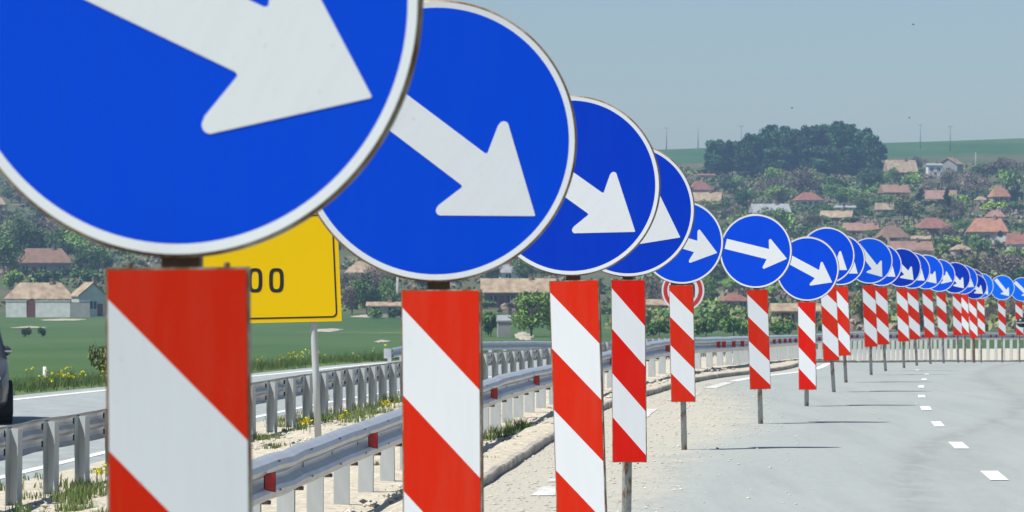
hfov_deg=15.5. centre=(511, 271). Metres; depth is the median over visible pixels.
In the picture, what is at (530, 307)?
leafy tree
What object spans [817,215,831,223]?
bush
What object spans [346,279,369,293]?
leafy tree
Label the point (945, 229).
bare tree
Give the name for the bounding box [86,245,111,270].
leafy tree
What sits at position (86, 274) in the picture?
bush
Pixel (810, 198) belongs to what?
village house
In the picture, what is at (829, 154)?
grove tree
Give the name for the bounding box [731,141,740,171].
grove tree
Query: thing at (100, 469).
yellow flowers
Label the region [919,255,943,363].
arrow sign
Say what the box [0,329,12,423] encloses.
passenger car
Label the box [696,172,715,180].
village house
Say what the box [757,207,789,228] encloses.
leafy tree
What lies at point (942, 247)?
bush
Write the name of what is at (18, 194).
bare tree
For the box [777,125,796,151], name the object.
grove tree
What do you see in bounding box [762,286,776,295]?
bush
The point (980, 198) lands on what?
village house
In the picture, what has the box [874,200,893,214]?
village house
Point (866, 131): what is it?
grove tree
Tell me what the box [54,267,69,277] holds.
bush
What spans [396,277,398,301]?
utility pole
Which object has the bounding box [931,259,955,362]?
arrow sign
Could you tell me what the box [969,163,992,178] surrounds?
leafy tree
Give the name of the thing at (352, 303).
bare tree
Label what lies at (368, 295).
leafy tree
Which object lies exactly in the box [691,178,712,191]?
village house
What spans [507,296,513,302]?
window
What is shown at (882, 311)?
arrow sign
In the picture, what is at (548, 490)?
edge line
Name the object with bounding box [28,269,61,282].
bush
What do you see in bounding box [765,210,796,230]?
bush
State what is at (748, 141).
grove tree
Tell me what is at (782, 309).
village house
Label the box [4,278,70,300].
village house
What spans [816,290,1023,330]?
brown thicket
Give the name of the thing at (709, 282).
leafy tree
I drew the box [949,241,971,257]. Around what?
village house
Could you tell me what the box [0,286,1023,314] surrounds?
valley scrub
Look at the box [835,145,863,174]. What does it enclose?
grove tree
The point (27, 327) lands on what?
dirt patch
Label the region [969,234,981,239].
bush
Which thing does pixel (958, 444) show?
lane dash
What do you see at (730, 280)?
leafy tree
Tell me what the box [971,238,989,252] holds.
bush
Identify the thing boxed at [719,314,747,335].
bush
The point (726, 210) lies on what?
bare tree
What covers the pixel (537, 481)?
loose gravel
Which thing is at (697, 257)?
arrow sign
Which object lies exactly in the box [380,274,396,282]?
leafy tree
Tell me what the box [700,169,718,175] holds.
grove tree
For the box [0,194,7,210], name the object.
village house
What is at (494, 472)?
kerb
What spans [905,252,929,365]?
arrow sign
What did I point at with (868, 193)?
bush
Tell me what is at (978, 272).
arrow sign
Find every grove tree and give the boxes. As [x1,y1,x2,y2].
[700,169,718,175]
[703,139,726,172]
[722,158,732,172]
[724,139,734,173]
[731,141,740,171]
[732,148,757,177]
[740,132,763,173]
[752,136,769,173]
[758,124,777,148]
[761,147,793,171]
[769,129,792,160]
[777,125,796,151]
[790,145,811,171]
[795,125,821,171]
[808,145,838,175]
[810,123,829,161]
[820,123,838,166]
[827,121,852,159]
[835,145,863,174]
[846,123,863,166]
[856,127,873,144]
[856,149,880,169]
[859,133,883,170]
[879,144,887,171]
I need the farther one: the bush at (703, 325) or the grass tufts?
the bush at (703, 325)
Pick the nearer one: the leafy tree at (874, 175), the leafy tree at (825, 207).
the leafy tree at (825, 207)
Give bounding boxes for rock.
[515,332,533,339]
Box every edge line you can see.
[0,376,491,478]
[13,362,389,399]
[531,486,555,494]
[647,409,656,416]
[705,382,733,387]
[731,362,900,380]
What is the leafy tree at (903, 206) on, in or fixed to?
on the ground at (60, 346)
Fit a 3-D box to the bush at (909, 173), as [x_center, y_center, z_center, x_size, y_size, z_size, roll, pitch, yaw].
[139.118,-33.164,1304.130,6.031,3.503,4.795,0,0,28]
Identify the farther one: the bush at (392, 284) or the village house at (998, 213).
the village house at (998, 213)
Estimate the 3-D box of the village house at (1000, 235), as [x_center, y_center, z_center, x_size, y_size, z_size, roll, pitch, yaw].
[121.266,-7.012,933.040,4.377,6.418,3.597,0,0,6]
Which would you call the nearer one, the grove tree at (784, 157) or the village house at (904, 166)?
the village house at (904, 166)
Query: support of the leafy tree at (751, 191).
on the ground at (60, 346)
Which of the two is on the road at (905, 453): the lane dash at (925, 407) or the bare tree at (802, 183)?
the lane dash at (925, 407)
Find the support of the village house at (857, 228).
on the ground at (60, 346)
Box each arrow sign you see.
[0,0,423,511]
[317,0,576,511]
[517,96,660,511]
[602,148,694,511]
[653,203,723,449]
[720,214,791,423]
[778,236,838,405]
[807,227,854,391]
[836,235,864,382]
[856,238,892,374]
[873,245,901,370]
[891,248,920,367]
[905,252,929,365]
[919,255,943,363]
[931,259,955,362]
[946,262,970,362]
[957,265,977,362]
[965,274,986,362]
[968,268,983,362]
[977,273,993,362]
[991,275,1014,361]
[1012,277,1023,361]
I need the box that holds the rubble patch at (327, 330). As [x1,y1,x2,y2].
[317,328,342,331]
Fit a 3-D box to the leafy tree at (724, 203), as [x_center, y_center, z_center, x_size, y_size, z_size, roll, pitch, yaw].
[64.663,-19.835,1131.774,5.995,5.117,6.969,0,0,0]
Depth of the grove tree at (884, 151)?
1352.47 m
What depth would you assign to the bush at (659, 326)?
419.99 m
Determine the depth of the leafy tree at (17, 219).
926.92 m
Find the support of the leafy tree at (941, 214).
on the ground at (60, 346)
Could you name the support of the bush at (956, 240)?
on the ground at (60, 346)
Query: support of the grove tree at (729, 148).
on the ground at (60, 346)
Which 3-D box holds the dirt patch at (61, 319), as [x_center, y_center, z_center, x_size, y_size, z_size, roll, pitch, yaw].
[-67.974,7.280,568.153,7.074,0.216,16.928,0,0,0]
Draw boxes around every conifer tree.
[915,187,924,200]
[939,188,952,218]
[1010,181,1023,201]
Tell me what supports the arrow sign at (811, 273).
on the road at (905, 453)
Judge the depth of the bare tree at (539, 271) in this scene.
823.40 m
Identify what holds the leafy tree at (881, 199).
on the ground at (60, 346)
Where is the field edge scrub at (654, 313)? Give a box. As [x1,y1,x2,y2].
[604,302,821,330]
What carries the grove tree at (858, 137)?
on the ground at (60, 346)
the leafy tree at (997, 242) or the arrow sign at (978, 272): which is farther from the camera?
the leafy tree at (997, 242)
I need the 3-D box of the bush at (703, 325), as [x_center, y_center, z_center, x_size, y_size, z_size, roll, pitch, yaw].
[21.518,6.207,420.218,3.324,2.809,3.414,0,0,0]
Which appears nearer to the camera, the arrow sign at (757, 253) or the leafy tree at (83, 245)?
the arrow sign at (757, 253)
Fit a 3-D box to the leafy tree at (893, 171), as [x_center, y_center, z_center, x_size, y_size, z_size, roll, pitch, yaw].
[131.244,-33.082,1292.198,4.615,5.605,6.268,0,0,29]
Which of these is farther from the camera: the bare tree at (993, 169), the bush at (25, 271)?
the bare tree at (993, 169)
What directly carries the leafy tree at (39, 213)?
on the ground at (60, 346)
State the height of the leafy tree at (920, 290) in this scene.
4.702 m
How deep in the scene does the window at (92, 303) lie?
599.56 m
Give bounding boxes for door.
[97,304,102,315]
[499,296,503,306]
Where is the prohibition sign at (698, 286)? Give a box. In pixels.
[662,280,703,307]
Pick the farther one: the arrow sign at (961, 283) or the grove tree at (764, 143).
the grove tree at (764, 143)
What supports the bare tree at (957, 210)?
on the ground at (60, 346)
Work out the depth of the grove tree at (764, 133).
1363.04 m
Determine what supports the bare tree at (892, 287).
on the ground at (60, 346)
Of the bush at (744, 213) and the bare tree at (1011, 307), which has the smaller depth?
the bare tree at (1011, 307)
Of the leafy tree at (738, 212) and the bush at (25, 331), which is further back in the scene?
the leafy tree at (738, 212)
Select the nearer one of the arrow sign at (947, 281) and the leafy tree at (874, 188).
the arrow sign at (947, 281)
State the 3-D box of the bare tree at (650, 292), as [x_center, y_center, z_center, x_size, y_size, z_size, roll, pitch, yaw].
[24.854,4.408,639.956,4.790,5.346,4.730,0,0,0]
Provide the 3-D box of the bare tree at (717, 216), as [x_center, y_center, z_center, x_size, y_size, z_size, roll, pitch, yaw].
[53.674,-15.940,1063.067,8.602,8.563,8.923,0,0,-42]
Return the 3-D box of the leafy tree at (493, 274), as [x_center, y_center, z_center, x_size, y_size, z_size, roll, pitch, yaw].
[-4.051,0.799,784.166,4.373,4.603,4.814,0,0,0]
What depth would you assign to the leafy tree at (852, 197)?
1166.90 m
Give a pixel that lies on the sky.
(701, 71)
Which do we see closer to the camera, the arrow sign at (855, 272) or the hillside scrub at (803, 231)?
the arrow sign at (855, 272)
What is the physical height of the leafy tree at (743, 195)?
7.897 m
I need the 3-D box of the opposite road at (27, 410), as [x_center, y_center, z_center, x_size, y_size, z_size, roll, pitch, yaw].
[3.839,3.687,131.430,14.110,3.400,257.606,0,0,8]
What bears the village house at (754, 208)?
on the ground at (60, 346)
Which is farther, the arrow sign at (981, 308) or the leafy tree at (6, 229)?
the leafy tree at (6, 229)
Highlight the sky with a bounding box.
[423,0,1023,149]
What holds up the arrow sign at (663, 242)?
on the road at (905, 453)
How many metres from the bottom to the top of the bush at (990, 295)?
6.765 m
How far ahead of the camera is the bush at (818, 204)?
1142.21 m
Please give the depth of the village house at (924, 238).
943.73 m
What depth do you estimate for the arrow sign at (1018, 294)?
137.08 m
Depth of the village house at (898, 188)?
1200.13 m
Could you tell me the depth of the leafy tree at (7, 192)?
1181.69 m
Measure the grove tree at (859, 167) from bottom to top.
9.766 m
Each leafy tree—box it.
[0,185,17,201]
[0,219,22,230]
[0,236,25,276]
[1,226,11,234]
[8,213,33,237]
[10,221,46,255]
[28,207,47,222]
[42,230,75,255]
[60,226,82,239]
[64,231,91,255]
[69,250,101,271]
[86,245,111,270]
[97,256,116,272]
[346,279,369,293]
[354,273,381,314]
[376,277,398,301]
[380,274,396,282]
[415,281,426,286]
[483,266,501,277]
[508,290,549,335]
[511,257,536,277]
[698,199,720,218]
[701,276,716,297]
[708,265,728,280]
[708,300,730,330]
[711,263,721,272]
[717,197,735,209]
[718,175,736,192]
[720,277,737,287]
[724,177,742,187]
[731,188,751,206]
[732,206,745,217]
[746,189,759,199]
[752,180,763,189]
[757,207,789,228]
[761,184,796,200]
[801,213,822,226]
[808,168,824,189]
[814,204,834,213]
[816,172,827,181]
[823,183,843,198]
[831,190,849,202]
[835,186,859,198]
[837,226,851,236]
[848,191,859,201]
[849,197,872,209]
[849,292,862,319]
[856,167,884,186]
[867,182,881,192]
[868,194,896,206]
[879,172,891,182]
[885,167,900,181]
[889,194,920,215]
[916,288,934,293]
[930,204,951,218]
[953,219,970,228]
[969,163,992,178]
[991,239,1003,246]
[1008,267,1023,280]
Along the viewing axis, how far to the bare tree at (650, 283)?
703.18 m
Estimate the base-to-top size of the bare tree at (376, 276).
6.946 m
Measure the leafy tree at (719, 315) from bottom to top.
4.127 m
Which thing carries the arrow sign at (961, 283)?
on the road at (905, 453)
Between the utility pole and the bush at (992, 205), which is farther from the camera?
the bush at (992, 205)
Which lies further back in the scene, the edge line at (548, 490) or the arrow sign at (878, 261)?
the arrow sign at (878, 261)
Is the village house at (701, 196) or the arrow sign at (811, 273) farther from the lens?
the village house at (701, 196)
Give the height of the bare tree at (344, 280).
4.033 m
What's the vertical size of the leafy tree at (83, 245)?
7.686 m
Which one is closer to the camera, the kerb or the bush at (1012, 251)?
the kerb
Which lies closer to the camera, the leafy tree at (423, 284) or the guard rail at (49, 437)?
the guard rail at (49, 437)
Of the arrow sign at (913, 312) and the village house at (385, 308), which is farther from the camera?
the village house at (385, 308)
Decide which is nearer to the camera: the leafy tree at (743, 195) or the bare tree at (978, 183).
the leafy tree at (743, 195)
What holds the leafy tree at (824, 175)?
on the ground at (60, 346)
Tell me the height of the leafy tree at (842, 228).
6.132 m
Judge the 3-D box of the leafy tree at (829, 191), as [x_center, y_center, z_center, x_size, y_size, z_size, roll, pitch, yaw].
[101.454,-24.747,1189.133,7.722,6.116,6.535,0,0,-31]
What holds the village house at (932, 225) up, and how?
on the ground at (60, 346)
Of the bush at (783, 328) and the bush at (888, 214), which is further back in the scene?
the bush at (888, 214)
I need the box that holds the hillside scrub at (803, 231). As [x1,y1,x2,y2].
[0,162,1023,307]
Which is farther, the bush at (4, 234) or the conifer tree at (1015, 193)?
the conifer tree at (1015, 193)
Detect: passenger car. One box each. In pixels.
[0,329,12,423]
[1016,318,1023,327]
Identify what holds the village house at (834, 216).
on the ground at (60, 346)
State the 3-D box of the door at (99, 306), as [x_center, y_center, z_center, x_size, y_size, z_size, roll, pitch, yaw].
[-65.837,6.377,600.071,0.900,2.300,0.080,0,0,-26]
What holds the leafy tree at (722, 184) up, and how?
on the ground at (60, 346)
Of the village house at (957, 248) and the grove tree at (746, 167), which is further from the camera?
the grove tree at (746, 167)
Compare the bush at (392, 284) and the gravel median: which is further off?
the bush at (392, 284)
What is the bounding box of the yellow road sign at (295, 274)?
[203,214,341,437]
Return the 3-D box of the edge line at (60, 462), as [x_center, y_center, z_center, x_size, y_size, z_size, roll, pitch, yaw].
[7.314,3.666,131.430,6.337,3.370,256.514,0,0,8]
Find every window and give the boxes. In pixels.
[90,301,96,309]
[490,296,496,302]
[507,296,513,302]
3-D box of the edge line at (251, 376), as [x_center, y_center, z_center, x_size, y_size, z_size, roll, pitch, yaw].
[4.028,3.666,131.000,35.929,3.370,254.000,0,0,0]
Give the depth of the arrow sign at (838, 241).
58.89 m
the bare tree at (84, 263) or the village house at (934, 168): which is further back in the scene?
the village house at (934, 168)
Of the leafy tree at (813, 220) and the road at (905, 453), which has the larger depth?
the leafy tree at (813, 220)
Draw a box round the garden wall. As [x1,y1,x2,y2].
[6,301,89,316]
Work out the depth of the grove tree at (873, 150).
1343.59 m
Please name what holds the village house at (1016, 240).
on the ground at (60, 346)
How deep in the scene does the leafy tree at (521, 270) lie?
786.74 m
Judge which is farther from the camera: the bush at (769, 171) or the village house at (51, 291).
the bush at (769, 171)
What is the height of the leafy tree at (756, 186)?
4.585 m
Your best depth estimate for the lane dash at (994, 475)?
33.57 m
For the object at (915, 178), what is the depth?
1266.81 m
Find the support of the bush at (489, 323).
on the ground at (60, 346)
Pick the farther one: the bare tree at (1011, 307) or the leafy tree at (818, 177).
the leafy tree at (818, 177)
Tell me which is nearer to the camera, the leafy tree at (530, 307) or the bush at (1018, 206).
the leafy tree at (530, 307)
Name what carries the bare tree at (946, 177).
on the ground at (60, 346)
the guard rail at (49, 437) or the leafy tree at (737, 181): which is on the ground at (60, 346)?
the leafy tree at (737, 181)
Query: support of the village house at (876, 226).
on the ground at (60, 346)
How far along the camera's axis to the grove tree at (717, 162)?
1343.90 m
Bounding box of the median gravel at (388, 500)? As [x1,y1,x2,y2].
[0,367,734,511]
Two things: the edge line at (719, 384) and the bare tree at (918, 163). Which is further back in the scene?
the bare tree at (918, 163)
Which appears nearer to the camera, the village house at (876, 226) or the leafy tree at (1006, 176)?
the village house at (876, 226)
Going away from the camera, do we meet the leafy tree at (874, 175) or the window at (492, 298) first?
the window at (492, 298)
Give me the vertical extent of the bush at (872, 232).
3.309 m
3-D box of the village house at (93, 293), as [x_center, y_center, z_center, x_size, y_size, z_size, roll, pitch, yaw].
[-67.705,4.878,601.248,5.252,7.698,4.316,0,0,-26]
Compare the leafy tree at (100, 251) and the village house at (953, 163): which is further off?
the village house at (953, 163)
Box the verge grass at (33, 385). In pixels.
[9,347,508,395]
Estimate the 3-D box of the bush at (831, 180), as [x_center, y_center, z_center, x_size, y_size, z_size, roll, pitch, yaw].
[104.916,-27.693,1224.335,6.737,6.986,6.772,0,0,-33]
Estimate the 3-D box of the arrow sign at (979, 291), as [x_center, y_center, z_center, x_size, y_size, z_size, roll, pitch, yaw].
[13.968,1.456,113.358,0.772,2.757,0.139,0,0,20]
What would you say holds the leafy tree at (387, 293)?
on the ground at (60, 346)
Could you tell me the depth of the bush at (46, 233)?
946.91 m
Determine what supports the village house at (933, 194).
on the ground at (60, 346)
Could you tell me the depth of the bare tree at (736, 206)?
1123.77 m
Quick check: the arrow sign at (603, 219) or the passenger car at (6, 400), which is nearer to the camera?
the arrow sign at (603, 219)
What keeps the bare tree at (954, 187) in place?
on the ground at (60, 346)
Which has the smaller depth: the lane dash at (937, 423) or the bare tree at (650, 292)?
the lane dash at (937, 423)
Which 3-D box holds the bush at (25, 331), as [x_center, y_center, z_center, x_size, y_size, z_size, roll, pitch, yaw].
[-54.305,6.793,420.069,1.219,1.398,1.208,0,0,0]
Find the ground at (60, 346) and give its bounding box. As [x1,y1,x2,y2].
[0,138,1023,383]
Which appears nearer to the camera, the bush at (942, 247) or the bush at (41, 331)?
the bush at (41, 331)
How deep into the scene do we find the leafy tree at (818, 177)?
1250.19 m
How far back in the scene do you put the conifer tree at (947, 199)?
1079.70 m
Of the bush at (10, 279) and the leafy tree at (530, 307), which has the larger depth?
the bush at (10, 279)
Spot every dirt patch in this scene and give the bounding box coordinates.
[11,326,44,327]
[43,319,85,320]
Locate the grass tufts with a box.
[0,362,739,511]
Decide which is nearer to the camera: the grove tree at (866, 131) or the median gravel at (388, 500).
the median gravel at (388, 500)
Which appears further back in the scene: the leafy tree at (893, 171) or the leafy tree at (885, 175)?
the leafy tree at (893, 171)
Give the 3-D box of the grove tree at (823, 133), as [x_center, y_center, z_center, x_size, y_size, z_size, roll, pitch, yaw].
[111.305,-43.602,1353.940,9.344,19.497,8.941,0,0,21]
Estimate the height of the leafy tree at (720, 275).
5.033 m
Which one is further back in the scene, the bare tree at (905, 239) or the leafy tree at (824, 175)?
the leafy tree at (824, 175)
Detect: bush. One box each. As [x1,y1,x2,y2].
[0,227,13,241]
[2,270,24,288]
[18,268,31,274]
[21,327,31,336]
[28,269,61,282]
[32,228,59,243]
[37,327,45,335]
[49,228,84,256]
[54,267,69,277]
[68,267,103,281]
[87,342,105,374]
[367,308,382,318]
[377,280,394,291]
[387,306,400,317]
[482,300,497,308]
[482,310,500,336]
[646,319,669,336]
[694,315,718,336]
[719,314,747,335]
[725,210,751,229]
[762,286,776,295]
[764,165,787,180]
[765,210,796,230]
[769,320,794,334]
[813,202,827,206]
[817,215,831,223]
[825,176,844,189]
[840,217,860,222]
[846,280,861,289]
[859,191,870,197]
[864,229,879,237]
[886,212,896,216]
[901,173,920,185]
[903,171,919,175]
[904,225,921,235]
[914,229,931,235]
[917,199,937,205]
[929,237,951,246]
[933,242,948,253]
[946,237,961,244]
[950,192,970,209]
[953,253,982,268]
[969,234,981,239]
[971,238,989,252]
[979,201,1006,210]
[988,272,1011,299]
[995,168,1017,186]
[1001,246,1023,272]
[1007,203,1023,210]
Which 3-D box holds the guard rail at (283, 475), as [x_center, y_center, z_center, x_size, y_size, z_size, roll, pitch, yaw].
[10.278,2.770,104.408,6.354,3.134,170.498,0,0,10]
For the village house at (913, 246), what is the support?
on the ground at (60, 346)
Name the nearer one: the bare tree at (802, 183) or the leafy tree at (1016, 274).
the leafy tree at (1016, 274)
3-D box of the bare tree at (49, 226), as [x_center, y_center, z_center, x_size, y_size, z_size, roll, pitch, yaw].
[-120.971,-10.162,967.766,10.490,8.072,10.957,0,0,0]
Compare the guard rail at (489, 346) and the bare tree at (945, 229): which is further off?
the bare tree at (945, 229)
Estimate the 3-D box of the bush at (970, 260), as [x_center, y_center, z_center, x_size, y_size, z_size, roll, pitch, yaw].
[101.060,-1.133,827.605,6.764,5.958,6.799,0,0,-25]
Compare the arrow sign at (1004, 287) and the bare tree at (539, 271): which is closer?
the arrow sign at (1004, 287)
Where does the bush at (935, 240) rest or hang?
on the ground at (60, 346)
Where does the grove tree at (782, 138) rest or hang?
on the ground at (60, 346)
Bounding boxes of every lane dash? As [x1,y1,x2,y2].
[920,406,931,409]
[931,421,943,425]
[949,442,968,447]
[981,471,1007,479]
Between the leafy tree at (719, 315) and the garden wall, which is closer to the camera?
the leafy tree at (719, 315)
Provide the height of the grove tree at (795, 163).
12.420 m
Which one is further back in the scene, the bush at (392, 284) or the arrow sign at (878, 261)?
the bush at (392, 284)
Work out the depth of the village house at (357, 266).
783.82 m
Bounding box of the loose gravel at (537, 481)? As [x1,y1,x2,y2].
[484,383,917,511]
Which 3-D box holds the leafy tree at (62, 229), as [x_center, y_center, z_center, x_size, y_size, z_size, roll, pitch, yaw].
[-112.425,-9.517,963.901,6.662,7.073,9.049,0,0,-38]
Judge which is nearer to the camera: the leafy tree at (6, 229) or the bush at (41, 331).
the bush at (41, 331)
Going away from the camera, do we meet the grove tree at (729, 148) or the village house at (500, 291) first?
the village house at (500, 291)
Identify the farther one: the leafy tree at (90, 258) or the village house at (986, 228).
the village house at (986, 228)
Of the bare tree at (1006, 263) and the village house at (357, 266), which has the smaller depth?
the village house at (357, 266)
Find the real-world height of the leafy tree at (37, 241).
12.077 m
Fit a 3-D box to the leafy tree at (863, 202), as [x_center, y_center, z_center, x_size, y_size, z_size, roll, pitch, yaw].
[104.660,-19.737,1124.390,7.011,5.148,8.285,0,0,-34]
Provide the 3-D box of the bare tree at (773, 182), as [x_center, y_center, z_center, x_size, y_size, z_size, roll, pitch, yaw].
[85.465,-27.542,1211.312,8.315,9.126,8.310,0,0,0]
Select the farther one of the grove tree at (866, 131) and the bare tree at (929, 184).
the grove tree at (866, 131)
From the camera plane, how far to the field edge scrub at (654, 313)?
510.91 m
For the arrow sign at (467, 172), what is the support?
on the road at (905, 453)
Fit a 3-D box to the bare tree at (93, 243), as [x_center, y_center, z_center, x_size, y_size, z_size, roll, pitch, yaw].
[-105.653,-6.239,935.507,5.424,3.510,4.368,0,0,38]
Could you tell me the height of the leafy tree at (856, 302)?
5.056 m
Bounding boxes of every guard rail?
[0,338,724,505]
[252,331,1023,511]
[384,341,550,362]
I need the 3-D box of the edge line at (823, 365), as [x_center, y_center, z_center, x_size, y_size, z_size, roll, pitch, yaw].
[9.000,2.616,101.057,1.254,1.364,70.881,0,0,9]
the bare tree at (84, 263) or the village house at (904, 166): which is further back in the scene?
the village house at (904, 166)
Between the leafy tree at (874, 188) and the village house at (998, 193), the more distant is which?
the leafy tree at (874, 188)
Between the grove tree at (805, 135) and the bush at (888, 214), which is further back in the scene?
the grove tree at (805, 135)
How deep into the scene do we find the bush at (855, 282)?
754.24 m
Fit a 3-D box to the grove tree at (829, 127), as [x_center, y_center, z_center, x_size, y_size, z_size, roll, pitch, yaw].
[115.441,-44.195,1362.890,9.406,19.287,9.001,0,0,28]
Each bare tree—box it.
[0,210,5,222]
[11,191,26,206]
[27,216,60,231]
[71,246,100,269]
[87,240,99,247]
[340,272,357,286]
[341,284,358,313]
[360,265,389,289]
[533,269,547,276]
[642,277,660,290]
[646,281,662,298]
[701,200,719,219]
[720,206,734,213]
[730,204,743,210]
[757,180,772,195]
[764,172,787,191]
[776,166,823,192]
[813,183,822,189]
[888,284,910,289]
[896,236,912,240]
[909,156,927,166]
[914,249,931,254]
[919,301,923,331]
[920,179,936,189]
[938,167,961,185]
[938,225,955,235]
[946,182,960,191]
[949,198,966,220]
[959,170,977,180]
[960,172,992,196]
[976,246,1023,274]
[980,157,1023,174]
[985,304,997,323]
[1005,298,1016,316]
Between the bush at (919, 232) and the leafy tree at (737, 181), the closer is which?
the bush at (919, 232)
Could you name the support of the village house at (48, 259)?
on the ground at (60, 346)
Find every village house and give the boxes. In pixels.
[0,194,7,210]
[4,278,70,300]
[16,245,72,276]
[69,278,105,315]
[345,261,378,281]
[366,297,400,316]
[480,274,555,307]
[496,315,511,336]
[498,261,516,277]
[646,296,667,308]
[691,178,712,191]
[693,190,721,202]
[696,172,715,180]
[719,289,746,305]
[748,201,790,213]
[768,301,820,322]
[791,190,824,205]
[819,208,853,223]
[833,203,856,210]
[843,220,873,237]
[873,221,878,229]
[873,223,910,244]
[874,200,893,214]
[877,182,910,195]
[883,158,918,178]
[887,238,933,253]
[911,233,931,240]
[914,215,950,236]
[925,161,942,177]
[925,188,956,204]
[940,156,964,172]
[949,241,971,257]
[965,215,1010,241]
[973,194,985,204]
[984,208,1006,219]
[987,184,1010,203]
[991,230,1005,249]
[1005,230,1023,251]
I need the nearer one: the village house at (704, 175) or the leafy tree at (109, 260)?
the leafy tree at (109, 260)
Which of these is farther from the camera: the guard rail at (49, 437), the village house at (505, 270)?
the village house at (505, 270)
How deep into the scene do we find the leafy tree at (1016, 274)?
695.70 m
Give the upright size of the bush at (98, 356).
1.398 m
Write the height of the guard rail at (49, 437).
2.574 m
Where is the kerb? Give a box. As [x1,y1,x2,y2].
[484,360,1023,485]
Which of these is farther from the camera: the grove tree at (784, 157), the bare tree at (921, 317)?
the grove tree at (784, 157)
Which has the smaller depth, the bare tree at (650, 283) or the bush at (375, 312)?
the bush at (375, 312)
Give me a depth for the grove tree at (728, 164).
1347.59 m
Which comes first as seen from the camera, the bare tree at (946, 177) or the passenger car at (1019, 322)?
the passenger car at (1019, 322)
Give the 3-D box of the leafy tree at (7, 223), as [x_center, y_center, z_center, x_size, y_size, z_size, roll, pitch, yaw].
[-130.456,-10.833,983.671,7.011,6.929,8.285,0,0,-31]
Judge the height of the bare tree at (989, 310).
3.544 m
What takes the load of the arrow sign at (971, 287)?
on the road at (905, 453)
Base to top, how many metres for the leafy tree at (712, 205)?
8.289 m
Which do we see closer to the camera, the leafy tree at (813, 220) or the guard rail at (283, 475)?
the guard rail at (283, 475)
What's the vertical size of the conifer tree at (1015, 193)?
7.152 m
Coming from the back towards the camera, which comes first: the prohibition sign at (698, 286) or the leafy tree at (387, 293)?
the leafy tree at (387, 293)
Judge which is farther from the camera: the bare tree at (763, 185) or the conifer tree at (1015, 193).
the bare tree at (763, 185)
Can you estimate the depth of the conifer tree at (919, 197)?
1171.27 m
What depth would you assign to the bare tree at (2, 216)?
1028.45 m
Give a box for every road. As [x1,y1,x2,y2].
[0,349,909,485]
[484,362,1023,511]
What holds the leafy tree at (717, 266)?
on the ground at (60, 346)
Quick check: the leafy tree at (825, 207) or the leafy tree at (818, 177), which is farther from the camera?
the leafy tree at (818, 177)
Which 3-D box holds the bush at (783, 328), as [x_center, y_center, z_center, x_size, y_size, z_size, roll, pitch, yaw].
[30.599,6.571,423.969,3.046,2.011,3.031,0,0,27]
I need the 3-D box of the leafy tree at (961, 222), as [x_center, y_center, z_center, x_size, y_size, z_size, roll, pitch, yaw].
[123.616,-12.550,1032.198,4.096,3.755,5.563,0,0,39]
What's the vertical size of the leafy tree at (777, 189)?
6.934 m
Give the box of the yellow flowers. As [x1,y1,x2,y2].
[25,344,394,483]
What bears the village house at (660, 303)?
on the ground at (60, 346)
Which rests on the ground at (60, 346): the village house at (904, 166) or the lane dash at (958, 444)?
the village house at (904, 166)
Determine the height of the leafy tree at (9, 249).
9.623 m
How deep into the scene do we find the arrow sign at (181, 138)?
6.51 m
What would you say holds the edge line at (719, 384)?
on the road at (905, 453)
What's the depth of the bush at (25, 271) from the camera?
791.62 m
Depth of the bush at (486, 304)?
651.26 m
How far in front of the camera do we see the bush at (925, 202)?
1158.76 m
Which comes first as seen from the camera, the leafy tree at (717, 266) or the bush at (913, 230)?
the leafy tree at (717, 266)
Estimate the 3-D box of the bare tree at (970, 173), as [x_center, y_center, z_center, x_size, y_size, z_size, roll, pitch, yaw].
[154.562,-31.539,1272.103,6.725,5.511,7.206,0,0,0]
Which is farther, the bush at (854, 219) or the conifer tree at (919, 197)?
the conifer tree at (919, 197)
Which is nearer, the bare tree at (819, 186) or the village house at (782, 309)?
the village house at (782, 309)
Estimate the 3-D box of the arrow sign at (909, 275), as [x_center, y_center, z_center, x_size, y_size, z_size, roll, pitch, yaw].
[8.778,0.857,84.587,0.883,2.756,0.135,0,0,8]
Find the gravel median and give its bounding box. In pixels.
[0,348,1023,511]
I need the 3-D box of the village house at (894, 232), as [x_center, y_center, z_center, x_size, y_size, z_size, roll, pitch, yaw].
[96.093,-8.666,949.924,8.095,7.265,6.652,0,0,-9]
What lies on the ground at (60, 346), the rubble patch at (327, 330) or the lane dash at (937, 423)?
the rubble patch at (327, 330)
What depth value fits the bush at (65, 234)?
901.29 m
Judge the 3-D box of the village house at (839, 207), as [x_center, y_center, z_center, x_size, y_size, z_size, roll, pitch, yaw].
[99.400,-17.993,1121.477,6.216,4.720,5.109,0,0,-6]
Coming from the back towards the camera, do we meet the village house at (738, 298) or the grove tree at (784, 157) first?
the grove tree at (784, 157)
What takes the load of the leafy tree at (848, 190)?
on the ground at (60, 346)
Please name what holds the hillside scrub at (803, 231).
on the ground at (60, 346)
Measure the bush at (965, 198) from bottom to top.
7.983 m

